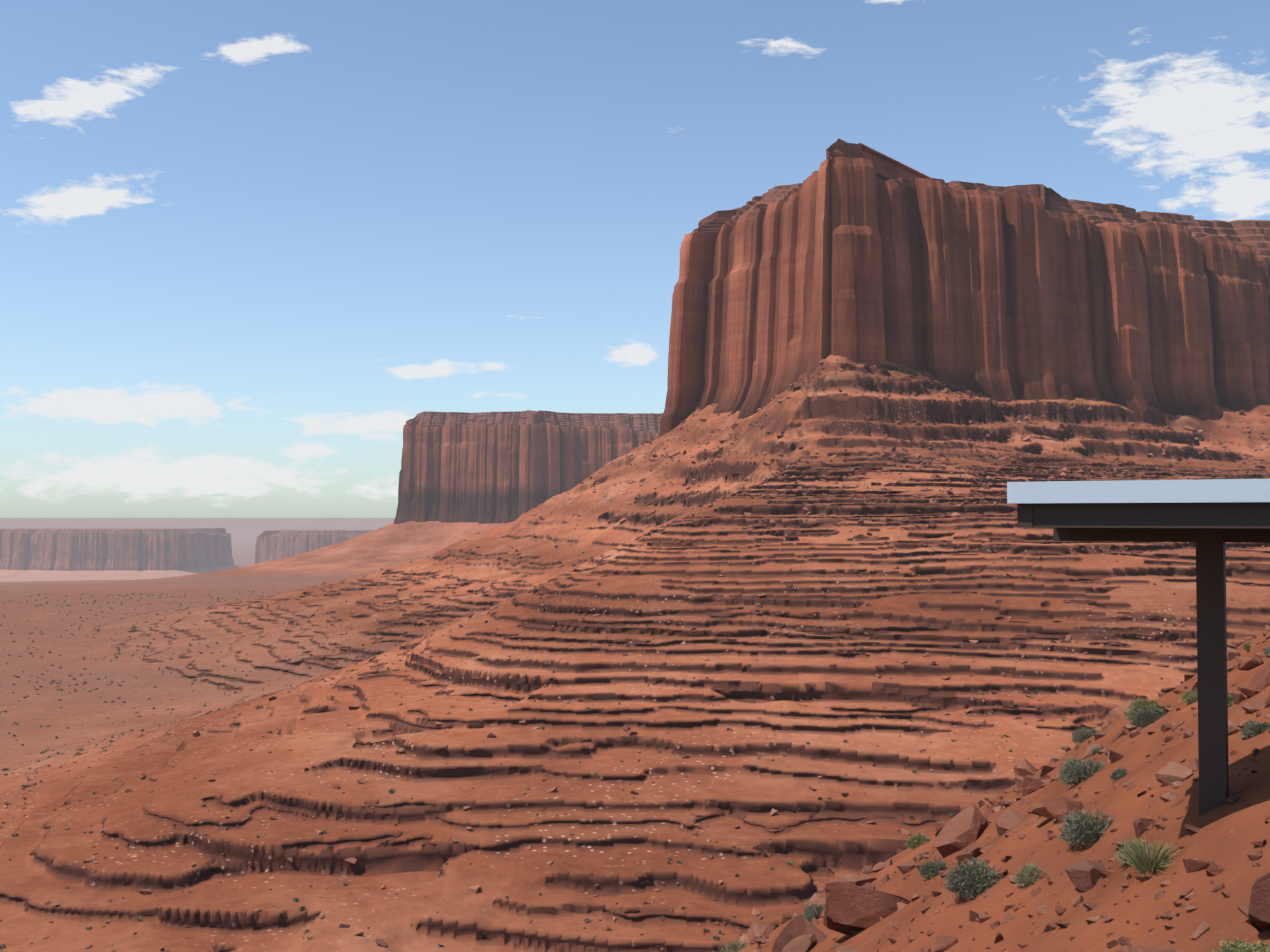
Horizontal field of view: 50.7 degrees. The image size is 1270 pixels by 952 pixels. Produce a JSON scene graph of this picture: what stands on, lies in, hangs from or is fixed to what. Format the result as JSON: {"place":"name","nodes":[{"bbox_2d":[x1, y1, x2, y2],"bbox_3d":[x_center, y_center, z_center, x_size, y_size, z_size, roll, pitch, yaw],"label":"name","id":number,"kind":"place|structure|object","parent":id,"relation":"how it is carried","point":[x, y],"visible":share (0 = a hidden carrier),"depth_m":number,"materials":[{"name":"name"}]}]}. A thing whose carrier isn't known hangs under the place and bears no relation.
{"place":"outdoors","nodes":[
{"label":"outdoors","id":0,"kind":"place"},
{"bbox_2d":[0,354,1269,951],"bbox_3d":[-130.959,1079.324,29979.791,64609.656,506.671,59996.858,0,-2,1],"label":"terrain","id":1,"kind":"structure","parent":0,"point":[722,788],"depth_m":307.47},
{"bbox_2d":[0,528,238,581],"bbox_3d":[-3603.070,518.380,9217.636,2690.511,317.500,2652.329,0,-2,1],"label":"mesa","id":2,"kind":"structure","parent":1,"relation":"on","point":[50,554],"depth_m":8450.31,"materials":[{"name":"brown stone"}]},
{"bbox_2d":[254,529,372,563],"bbox_3d":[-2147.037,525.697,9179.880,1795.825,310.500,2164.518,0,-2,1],"label":"mesa","id":3,"kind":"structure","parent":1,"relation":"on","point":[271,545],"depth_m":8721.21,"materials":[{"name":"brown stone"}]},
{"bbox_2d":[394,410,662,523],"bbox_3d":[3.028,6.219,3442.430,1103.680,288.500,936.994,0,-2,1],"label":"mesa","id":4,"kind":"structure","parent":1,"relation":"on","point":[492,467],"depth_m":3037.33,"materials":[{"name":"brown stone"}]},
{"bbox_2d":[0,358,1255,951],"bbox_3d":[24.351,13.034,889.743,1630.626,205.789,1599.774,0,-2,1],"label":"shrubs","id":5,"kind":"object","parent":1,"relation":"on","point":[392,790],"visible":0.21,"depth_m":492.33,"materials":[{"name":"green plant"}]},
{"bbox_2d":[0,359,1269,951],"bbox_3d":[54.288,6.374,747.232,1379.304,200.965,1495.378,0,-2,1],"label":"rocks","id":6,"kind":"object","parent":1,"relation":"on","point":[758,933],"visible":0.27,"depth_m":215.44,"materials":[{"name":"brown stone"}]},
{"bbox_2d":[659,138,1269,436],"bbox_3d":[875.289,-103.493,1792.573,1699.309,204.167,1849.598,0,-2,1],"label":"mesa","id":7,"kind":"structure","parent":1,"relation":"on","point":[858,252],"depth_m":986.85,"materials":[{"name":"brown stone"}]},
{"bbox_2d":[717,642,1269,951],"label":"shrubs","id":8,"kind":"object","parent":1,"relation":"on","point":[975,876],"visible":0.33,"depth_m":12.82,"materials":[{"name":"green plant"}]},
{"bbox_2d":[738,652,1269,951],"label":"rocks","id":9,"kind":"object","parent":1,"relation":"on","point":[850,902],"visible":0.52,"depth_m":14.97,"materials":[{"name":"brown stone"}]},
{"bbox_2d":[1007,479,1269,815],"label":"shelter","id":10,"kind":"object","parent":1,"relation":"on","point":[1210,517],"visible":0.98,"depth_m":9.95,"materials":[{"name":"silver metal"}]},
{"bbox_2d":[0,0,1269,517],"label":"sky","id":11,"kind":"structure","parent":0,"point":[245,244],"materials":[{"name":"blue"}]}
]}

